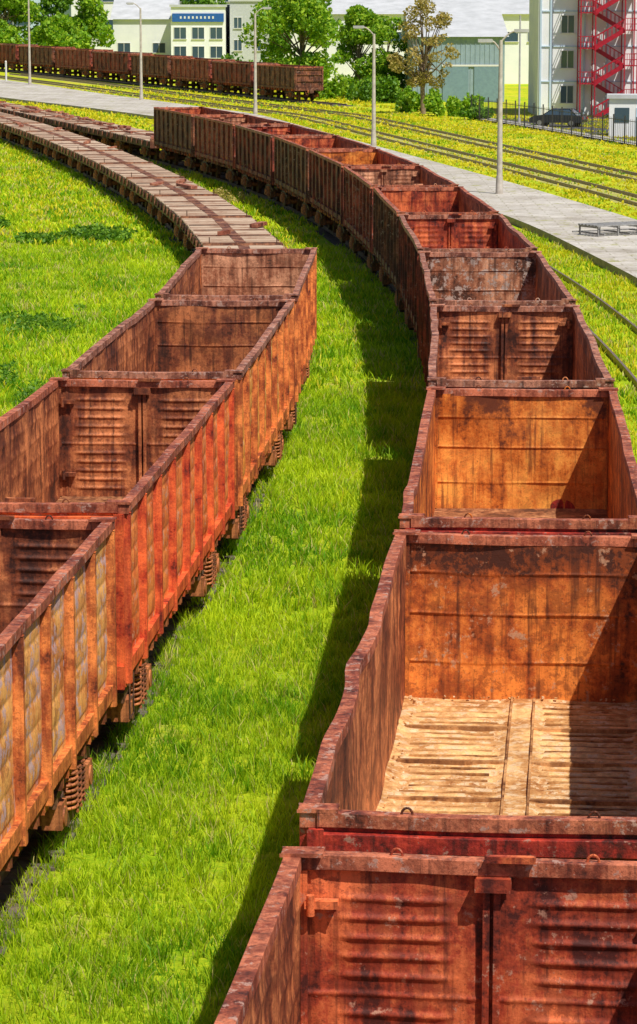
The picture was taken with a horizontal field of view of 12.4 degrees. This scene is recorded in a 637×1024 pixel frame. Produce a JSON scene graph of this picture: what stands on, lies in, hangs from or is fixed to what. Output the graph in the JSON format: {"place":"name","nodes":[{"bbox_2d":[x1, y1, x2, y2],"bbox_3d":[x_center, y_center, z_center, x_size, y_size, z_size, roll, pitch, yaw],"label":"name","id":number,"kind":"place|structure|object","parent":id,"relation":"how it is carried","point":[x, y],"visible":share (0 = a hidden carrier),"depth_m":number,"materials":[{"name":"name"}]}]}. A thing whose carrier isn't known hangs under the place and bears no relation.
{"place":"outdoors","nodes":[
{"label":"outdoors","id":0,"kind":"place"},
{"bbox_2d":[0,58,636,1023],"bbox_3d":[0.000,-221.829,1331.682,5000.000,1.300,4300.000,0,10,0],"label":"grass ground","id":1,"kind":"structure","parent":0,"point":[510,92],"depth_m":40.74,"materials":[{"name":"plant"}]},
{"bbox_2d":[0,216,13,228],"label":"weed patch","id":2,"kind":"object","parent":1,"relation":"on","point":[3,220],"visible":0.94,"depth_m":130.64,"materials":[{"name":"green plant"}]},
{"bbox_2d":[0,18,22,64],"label":"broadleaf tree","id":3,"kind":"object","parent":1,"relation":"on","point":[10,34],"visible":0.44,"depth_m":418.63,"materials":[{"name":"green plant"}]},
{"bbox_2d":[0,0,44,43],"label":"broadleaf tree","id":4,"kind":"object","parent":1,"relation":"on","point":[15,11],"visible":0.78,"depth_m":434.14,"materials":[{"name":"green plant"}]},
{"bbox_2d":[0,360,49,403],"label":"weed patch","id":5,"kind":"object","parent":1,"relation":"on","point":[4,372],"visible":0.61,"depth_m":76.28,"materials":[{"name":"green plant"}]},
{"bbox_2d":[2,0,70,43],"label":"long white factory","id":6,"kind":"structure","parent":1,"relation":"on","point":[33,24],"depth_m":493.11,"materials":[{"name":"concrete"}]},
{"bbox_2d":[7,1,70,25],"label":"windows","id":7,"kind":"structure","parent":6,"relation":"in","point":[21,24],"depth_m":493.19,"materials":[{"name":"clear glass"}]},
{"bbox_2d":[0,304,84,334],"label":"weed patch","id":8,"kind":"object","parent":1,"relation":"on","point":[28,322],"visible":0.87,"depth_m":90.71,"materials":[{"name":"green plant"}]},
{"bbox_2d":[24,0,73,43],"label":"broadleaf tree","id":9,"kind":"object","parent":1,"relation":"on","point":[48,8],"visible":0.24,"depth_m":436.45,"materials":[{"name":"green plant"}]},
{"bbox_2d":[30,10,91,48],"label":"broadleaf tree","id":10,"kind":"object","parent":1,"relation":"on","point":[57,30],"visible":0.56,"depth_m":421.22,"materials":[{"name":"green plant"}]},
{"bbox_2d":[11,222,137,244],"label":"weed patch","id":11,"kind":"object","parent":1,"relation":"on","point":[96,231],"visible":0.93,"depth_m":122.80,"materials":[{"name":"green plant"}]},
{"bbox_2d":[65,0,115,48],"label":"broadleaf tree","id":12,"kind":"object","parent":1,"relation":"on","point":[90,17],"visible":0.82,"depth_m":427.62,"materials":[{"name":"green plant"}]},
{"bbox_2d":[113,19,170,54],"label":"walls","id":13,"kind":"structure","parent":1,"relation":"on","point":[153,30],"depth_m":434.25,"materials":[{"name":"paint"}]},
{"bbox_2d":[117,43,165,52],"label":"windows","id":14,"kind":"structure","parent":13,"relation":"attached to","point":[156,47],"depth_m":434.58,"materials":[{"name":"grey glass"}]},
{"bbox_2d":[110,0,179,18],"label":"roof","id":15,"kind":"structure","parent":13,"relation":"on","point":[151,9],"depth_m":437.79,"materials":[{"name":"metal"}]},
{"bbox_2d":[71,0,325,57],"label":"long white factory","id":16,"kind":"structure","parent":1,"relation":"on","point":[108,4],"depth_m":473.29,"materials":[{"name":"concrete"}]},
{"bbox_2d":[100,0,275,29],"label":"windows","id":17,"kind":"structure","parent":16,"relation":"in","point":[110,20],"depth_m":472.79,"materials":[{"name":"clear glass"}]},
{"bbox_2d":[171,7,229,58],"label":"walls","id":18,"kind":"structure","parent":1,"relation":"on","point":[189,42],"depth_m":420.55,"materials":[{"name":"paint"}]},
{"bbox_2d":[172,13,223,21],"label":"blue sign","id":19,"kind":"object","parent":18,"relation":"attached to","point":[197,17],"visible":1,"depth_m":419.80,"materials":[{"name":"paint"}]},
{"bbox_2d":[174,27,222,57],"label":"windows","id":20,"kind":"structure","parent":18,"relation":"attached to","point":[199,33],"depth_m":420.54,"materials":[{"name":"grey glass"}]},
{"bbox_2d":[169,5,229,6],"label":"roof","id":21,"kind":"structure","parent":18,"relation":"on","point":[199,5],"depth_m":419.58,"materials":[{"name":"metal"}]},
{"bbox_2d":[180,0,226,4],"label":"broadleaf tree","id":22,"kind":"object","parent":1,"relation":"on","point":[201,2],"visible":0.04,"depth_m":460.79,"materials":[{"name":"green plant"}]},
{"bbox_2d":[212,187,244,204],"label":"weed patch","id":23,"kind":"object","parent":1,"relation":"on","point":[232,198],"visible":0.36,"depth_m":147.69,"materials":[{"name":"green plant"}]},
{"bbox_2d":[230,1,268,61],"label":"walls","id":24,"kind":"structure","parent":1,"relation":"on","point":[243,9],"depth_m":422.33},
{"bbox_2d":[233,17,261,50],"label":"windows","id":25,"kind":"structure","parent":24,"relation":"attached to","point":[237,22],"depth_m":422.51,"materials":[{"name":"grey glass"}]},
{"bbox_2d":[209,52,292,85],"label":"roadside bush","id":26,"kind":"object","parent":1,"relation":"on","point":[229,56],"visible":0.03,"depth_m":341.38,"materials":[{"name":"green plant"}]},
{"bbox_2d":[269,0,292,56],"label":"broadleaf tree","id":27,"kind":"object","parent":1,"relation":"on","point":[281,40],"visible":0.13,"depth_m":453.78,"materials":[{"name":"green plant"}]},
{"bbox_2d":[238,0,344,79],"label":"green tree","id":28,"kind":"object","parent":1,"relation":"on","point":[302,18],"visible":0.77,"depth_m":328.71,"materials":[{"name":"green plant"}]},
{"bbox_2d":[296,15,325,48],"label":"broadleaf tree","id":29,"kind":"object","parent":1,"relation":"on","point":[310,41],"visible":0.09,"depth_m":455.73,"materials":[{"name":"green plant"}]},
{"bbox_2d":[0,74,636,946],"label":"gravel trackbed","id":30,"kind":"structure","parent":1,"relation":"on","point":[28,856],"depth_m":54.92,"materials":[{"name":"gravel"}]},
{"bbox_2d":[0,136,302,956],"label":"railway track","id":31,"kind":"structure","parent":30,"relation":"on","point":[4,878],"depth_m":39.64,"materials":[{"name":"metal"}]},
{"bbox_2d":[0,112,17,115],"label":"flat wagon","id":32,"kind":"object","parent":31,"relation":"on","point":[3,114],"visible":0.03,"depth_m":227.16,"materials":[{"name":"brown wood"}]},
{"bbox_2d":[0,116,42,139],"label":"flat wagon","id":33,"kind":"object","parent":31,"relation":"on","point":[6,119],"visible":0.23,"depth_m":213.55,"materials":[{"name":"brown wood"}]},
{"bbox_2d":[4,119,67,149],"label":"flat wagon","id":34,"kind":"object","parent":31,"relation":"on","point":[18,130],"visible":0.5,"depth_m":203.69,"materials":[{"name":"brown wood"}]},
{"bbox_2d":[0,515,116,870],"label":"gondola wagon","id":35,"kind":"object","parent":31,"relation":"on","point":[58,673],"visible":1,"depth_m":33.48,"materials":[{"name":"orange paint"}]},
{"bbox_2d":[26,127,93,160],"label":"flat wagon","id":36,"kind":"object","parent":31,"relation":"on","point":[41,139],"visible":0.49,"depth_m":190.74,"materials":[{"name":"brown wood"}]},
{"bbox_2d":[49,136,118,172],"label":"flat wagon","id":37,"kind":"object","parent":31,"relation":"on","point":[65,149],"visible":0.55,"depth_m":177.56,"materials":[{"name":"brown wood"}]},
{"bbox_2d":[74,150,147,181],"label":"flat wagon","id":38,"kind":"object","parent":31,"relation":"on","point":[91,160],"visible":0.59,"depth_m":164.51,"materials":[{"name":"brown wood"}]},
{"bbox_2d":[0,376,235,721],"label":"gondola wagon","id":39,"kind":"object","parent":31,"relation":"on","point":[149,463],"visible":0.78,"depth_m":46.76,"materials":[{"name":"red paint"}]},
{"bbox_2d":[99,158,183,202],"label":"flat wagon","id":40,"kind":"object","parent":31,"relation":"on","point":[115,175],"visible":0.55,"depth_m":151.47,"materials":[{"name":"brown wood"}]},
{"bbox_2d":[126,172,212,217],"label":"flat wagon","id":41,"kind":"object","parent":31,"relation":"on","point":[144,191],"visible":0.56,"depth_m":137.21,"materials":[{"name":"brown wood"}]},
{"bbox_2d":[61,297,294,539],"bbox_3d":[-2.494,-1.819,57.291,3.188,3.543,13.664,1,10,4],"label":"gondola wagon","id":42,"kind":"object","parent":31,"relation":"on","point":[248,346],"visible":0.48,"depth_m":60.20,"materials":[{"name":"orange paint"}]},
{"bbox_2d":[154,189,250,240],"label":"flat wagon","id":43,"kind":"object","parent":31,"relation":"on","point":[173,209],"visible":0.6,"depth_m":124.13,"materials":[{"name":"brown wood"}]},
{"bbox_2d":[180,210,281,250],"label":"flat wagon","id":44,"kind":"object","parent":31,"relation":"on","point":[198,231],"visible":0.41,"depth_m":111.29,"materials":[{"name":"brown wood"}]},
{"bbox_2d":[154,246,316,430],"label":"gondola wagon","id":45,"kind":"object","parent":31,"relation":"on","point":[217,274],"visible":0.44,"depth_m":76.42,"materials":[{"name":"orange paint"}]},
{"bbox_2d":[203,237,285,248],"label":"flat wagon","id":46,"kind":"object","parent":31,"relation":"on","point":[276,245],"visible":0.01,"depth_m":103.76,"materials":[{"name":"brown wood"}]},
{"bbox_2d":[0,69,351,105],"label":"railway track","id":47,"kind":"structure","parent":30,"relation":"on","point":[183,88],"depth_m":334.64,"materials":[{"name":"metal"}]},
{"bbox_2d":[0,43,37,70],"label":"gondola wagon","id":48,"kind":"object","parent":47,"relation":"on","point":[9,53],"visible":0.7,"depth_m":385.30,"materials":[{"name":"red paint"}]},
{"bbox_2d":[19,45,74,74],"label":"gondola wagon","id":49,"kind":"object","parent":47,"relation":"on","point":[43,57],"visible":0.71,"depth_m":375.85,"materials":[{"name":"brown paint"}]},
{"bbox_2d":[55,48,112,77],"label":"gondola wagon","id":50,"kind":"object","parent":47,"relation":"on","point":[80,60],"visible":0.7,"depth_m":364.18,"materials":[{"name":"red paint"}]},
{"bbox_2d":[92,51,151,81],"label":"gondola wagon","id":51,"kind":"object","parent":47,"relation":"on","point":[113,63],"visible":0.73,"depth_m":352.02,"materials":[{"name":"red paint"}]},
{"bbox_2d":[131,54,192,86],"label":"gondola wagon","id":52,"kind":"object","parent":47,"relation":"on","point":[157,67],"visible":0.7,"depth_m":339.22,"materials":[{"name":"brown paint"}]},
{"bbox_2d":[171,57,234,90],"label":"gondola wagon","id":53,"kind":"object","parent":47,"relation":"on","point":[186,70],"visible":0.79,"depth_m":327.33,"materials":[{"name":"red paint"}]},
{"bbox_2d":[212,61,278,95],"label":"gondola wagon","id":54,"kind":"object","parent":47,"relation":"on","point":[234,74],"visible":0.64,"depth_m":315.01,"materials":[{"name":"red paint"}]},
{"bbox_2d":[257,64,323,100],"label":"gondola wagon","id":55,"kind":"object","parent":47,"relation":"on","point":[288,81],"visible":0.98,"depth_m":299.08,"materials":[{"name":"brown paint"}]},
{"bbox_2d":[95,140,420,366],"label":"railway track","id":56,"kind":"structure","parent":30,"relation":"on","point":[330,236],"depth_m":145.79,"materials":[{"name":"metal"}]},
{"bbox_2d":[0,104,42,114],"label":"flat wagon","id":57,"kind":"object","parent":56,"relation":"on","point":[8,108],"visible":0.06,"depth_m":239.99,"materials":[{"name":"brown wood"}]},
{"bbox_2d":[14,107,68,123],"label":"flat wagon","id":58,"kind":"object","parent":56,"relation":"on","point":[37,115],"visible":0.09,"depth_m":228.88,"materials":[{"name":"brown wood"}]},
{"bbox_2d":[43,113,107,141],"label":"flat wagon","id":59,"kind":"object","parent":56,"relation":"on","point":[67,122],"visible":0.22,"depth_m":215.47,"materials":[{"name":"brown wood"}]},
{"bbox_2d":[75,122,150,150],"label":"flat wagon","id":60,"kind":"object","parent":56,"relation":"on","point":[101,131],"visible":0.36,"depth_m":202.03,"materials":[{"name":"brown wood"}]},
{"bbox_2d":[111,127,180,160],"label":"flat wagon","id":61,"kind":"object","parent":56,"relation":"on","point":[130,141],"visible":0.56,"depth_m":190.27,"materials":[{"name":"brown wood"}]},
{"bbox_2d":[154,106,242,172],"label":"gondola wagon","id":62,"kind":"object","parent":56,"relation":"on","point":[174,131],"visible":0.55,"depth_m":176.06,"materials":[{"name":"brown paint"}]},
{"bbox_2d":[195,114,289,186],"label":"gondola wagon","id":63,"kind":"object","parent":56,"relation":"on","point":[214,143],"visible":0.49,"depth_m":163.54,"materials":[{"name":"red paint"}]},
{"bbox_2d":[235,123,333,203],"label":"gondola wagon","id":64,"kind":"object","parent":56,"relation":"on","point":[254,152],"visible":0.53,"depth_m":150.33,"materials":[{"name":"red paint"}]},
{"bbox_2d":[274,134,375,220],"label":"gondola wagon","id":65,"kind":"object","parent":56,"relation":"on","point":[291,165],"visible":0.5,"depth_m":137.57,"materials":[{"name":"brown paint"}]},
{"bbox_2d":[309,148,418,242],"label":"gondola wagon","id":66,"kind":"object","parent":56,"relation":"on","point":[326,170],"visible":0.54,"depth_m":124.44,"materials":[{"name":"red paint"}]},
{"bbox_2d":[343,164,458,272],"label":"gondola wagon","id":67,"kind":"object","parent":56,"relation":"on","point":[360,183],"visible":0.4,"depth_m":112.38,"materials":[{"name":"red paint"}]},
{"bbox_2d":[214,846,636,1023],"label":"gondola wagon","id":68,"kind":"object","parent":56,"relation":"on","point":[347,937],"visible":1,"depth_m":21.98,"materials":[{"name":"red paint"}]},
{"bbox_2d":[373,185,498,311],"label":"gondola wagon","id":69,"kind":"object","parent":56,"relation":"on","point":[390,204],"visible":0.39,"depth_m":99.55,"materials":[{"name":"brown paint"}]},
{"bbox_2d":[297,529,636,860],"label":"gondola wagon","id":70,"kind":"object","parent":56,"relation":"on","point":[488,704],"visible":0.69,"depth_m":33.99,"materials":[{"name":"red paint"}]},
{"bbox_2d":[398,213,537,361],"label":"gondola wagon","id":71,"kind":"object","parent":56,"relation":"on","point":[467,233],"visible":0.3,"depth_m":88.64,"materials":[{"name":"red paint"}]},
{"bbox_2d":[418,250,576,390],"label":"gondola wagon","id":72,"kind":"object","parent":56,"relation":"on","point":[530,278],"visible":0.32,"depth_m":75.36,"materials":[{"name":"red paint"}]},
{"bbox_2d":[398,385,636,535],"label":"gondola wagon","id":73,"kind":"object","parent":56,"relation":"on","point":[500,461],"visible":0.42,"depth_m":48.63,"materials":[{"name":"red paint"}]},
{"bbox_2d":[427,303,614,388],"bbox_3d":[3.700,-1.620,56.142,3.200,3.544,13.664,0,10,2],"label":"gondola wagon","id":74,"kind":"object","parent":56,"relation":"on","point":[510,346],"visible":0.25,"depth_m":62.02,"materials":[{"name":"red paint"}]},
{"bbox_2d":[0,75,636,205],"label":"railway track","id":75,"kind":"structure","parent":30,"relation":"on","point":[446,154],"depth_m":207.03,"materials":[{"name":"metal"}]},
{"bbox_2d":[9,73,636,181],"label":"railway track","id":76,"kind":"structure","parent":30,"relation":"on","point":[414,130],"depth_m":233.51,"materials":[{"name":"metal"}]},
{"bbox_2d":[308,72,381,98],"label":"roadside bush","id":77,"kind":"object","parent":1,"relation":"on","point":[334,88],"visible":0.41,"depth_m":307.71,"materials":[{"name":"green plant"}]},
{"bbox_2d":[331,4,388,84],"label":"green tree","id":78,"kind":"object","parent":1,"relation":"on","point":[352,41],"visible":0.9,"depth_m":313.16,"materials":[{"name":"green plant"}]},
{"bbox_2d":[345,74,402,102],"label":"roadside bush","id":79,"kind":"object","parent":1,"relation":"on","point":[388,89],"visible":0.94,"depth_m":296.04,"materials":[{"name":"green plant"}]},
{"bbox_2d":[375,15,406,90],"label":"green tree","id":80,"kind":"object","parent":1,"relation":"on","point":[383,69],"visible":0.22,"depth_m":317.54,"materials":[{"name":"green plant"}]},
{"bbox_2d":[394,85,442,111],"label":"roadside bush","id":81,"kind":"object","parent":1,"relation":"on","point":[409,101],"visible":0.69,"depth_m":272.80,"materials":[{"name":"green plant"}]},
{"bbox_2d":[387,0,460,113],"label":"olive leafed tree","id":82,"kind":"object","parent":1,"relation":"on","point":[423,77],"visible":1,"depth_m":266.17,"materials":[{"name":"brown plant"}]},
{"bbox_2d":[325,0,528,83],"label":"white production hall","id":83,"kind":"structure","parent":1,"relation":"on","point":[511,11],"depth_m":348.20,"materials":[{"name":"metal"}]},
{"bbox_2d":[363,31,528,41],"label":"windows","id":84,"kind":"structure","parent":83,"relation":"in","point":[513,37],"depth_m":347.42,"materials":[{"name":"grey glass"}]},
{"bbox_2d":[422,92,484,116],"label":"roadside bush","id":85,"kind":"object","parent":1,"relation":"on","point":[434,104],"visible":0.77,"depth_m":261.14,"materials":[{"name":"green plant"}]},
{"bbox_2d":[401,11,508,101],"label":"grey warehouse","id":86,"kind":"structure","parent":1,"relation":"on","point":[474,70],"depth_m":298.79,"materials":[{"name":"metal"}]},
{"bbox_2d":[442,65,498,101],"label":"roller doors","id":87,"kind":"structure","parent":86,"relation":"in","point":[485,78],"depth_m":298.77,"materials":[{"name":"metal"}]},
{"bbox_2d":[458,105,494,119],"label":"roadside bush","id":88,"kind":"object","parent":1,"relation":"on","point":[470,112],"visible":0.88,"depth_m":253.34,"materials":[{"name":"green plant"}]},
{"bbox_2d":[471,95,636,145],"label":"iron fence","id":89,"kind":"object","parent":1,"relation":"on","point":[542,127],"visible":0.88,"depth_m":226.01,"materials":[{"name":"metal"}]},
{"bbox_2d":[528,0,636,115],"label":"white office block","id":90,"kind":"structure","parent":1,"relation":"on","point":[552,70],"depth_m":260.94,"materials":[{"name":"concrete"}]},
{"bbox_2d":[559,15,574,103],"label":"windows","id":91,"kind":"structure","parent":90,"relation":"in","point":[567,21],"depth_m":260.91,"materials":[{"name":"grey glass"}]},
{"bbox_2d":[549,265,636,387],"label":"railway track","id":92,"kind":"structure","parent":1,"relation":"on","point":[613,356],"depth_m":91.04,"materials":[{"name":"metal"}]},
{"bbox_2d":[576,0,636,117],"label":"fire escape stairs","id":93,"kind":"structure","parent":1,"relation":"on","point":[600,43],"depth_m":258.53,"materials":[{"name":"metal"}]},
{"bbox_2d":[0,79,636,285],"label":"station platform pavement","id":94,"kind":"structure","parent":0,"point":[555,218],"depth_m":143.70,"materials":[{"name":"concrete"}]},
{"bbox_2d":[5,61,6,80],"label":"marker post","id":95,"kind":"object","parent":94,"relation":"on","point":[5,70],"visible":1,"depth_m":348.05,"materials":[{"name":"white paint"}]},
{"bbox_2d":[28,0,31,84],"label":"street lamp","id":96,"kind":"object","parent":94,"relation":"on","point":[29,68],"visible":1,"depth_m":338.80,"materials":[{"name":"metal"}]},
{"bbox_2d":[126,2,142,99],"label":"street lamp","id":97,"kind":"object","parent":94,"relation":"on","point":[141,76],"visible":1,"depth_m":296.35,"materials":[{"name":"metal"}]},
{"bbox_2d":[253,7,270,113],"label":"street lamp","id":98,"kind":"object","parent":94,"relation":"on","point":[255,109],"visible":1,"depth_m":258.98,"materials":[{"name":"metal"}]},
{"bbox_2d":[353,26,376,145],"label":"street lamp","id":99,"kind":"object","parent":94,"relation":"on","point":[373,137],"visible":1,"depth_m":200.95,"materials":[{"name":"metal"}]},
{"bbox_2d":[478,29,528,193],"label":"street lamp","id":100,"kind":"object","parent":94,"relation":"on","point":[499,183],"visible":1,"depth_m":149.61,"materials":[{"name":"metal"}]},
{"bbox_2d":[572,221,636,236],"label":"slatted bench","id":101,"kind":"object","parent":94,"relation":"on","point":[598,226],"visible":1,"depth_m":123.58,"materials":[{"name":"metal"}]},
{"bbox_2d":[478,117,635,145],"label":"asphalt road","id":102,"kind":"structure","parent":0,"point":[579,127],"depth_m":238.04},
{"bbox_2d":[517,15,520,122],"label":"metal mast","id":103,"kind":"object","parent":102,"relation":"on","point":[519,68],"visible":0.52,"depth_m":244.18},
{"bbox_2d":[529,108,587,126],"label":"parked car","id":104,"kind":"object","parent":102,"relation":"on","point":[548,116],"visible":0.59,"depth_m":239.28,"materials":[{"name":"paint"}]},
{"bbox_2d":[607,94,636,136],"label":"guard booth","id":105,"kind":"object","parent":102,"relation":"on","point":[621,106],"visible":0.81,"depth_m":220.85,"materials":[{"name":"metal"}]},
{"bbox_2d":[615,108,636,121],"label":"window and door","id":106,"kind":"structure","parent":105,"relation":"in","point":[619,112],"depth_m":220.84,"materials":[{"name":"grey glass"}]},
{"bbox_2d":[483,118,635,144],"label":"roadside pavement","id":107,"kind":"structure","parent":0,"point":[579,133],"depth_m":228.04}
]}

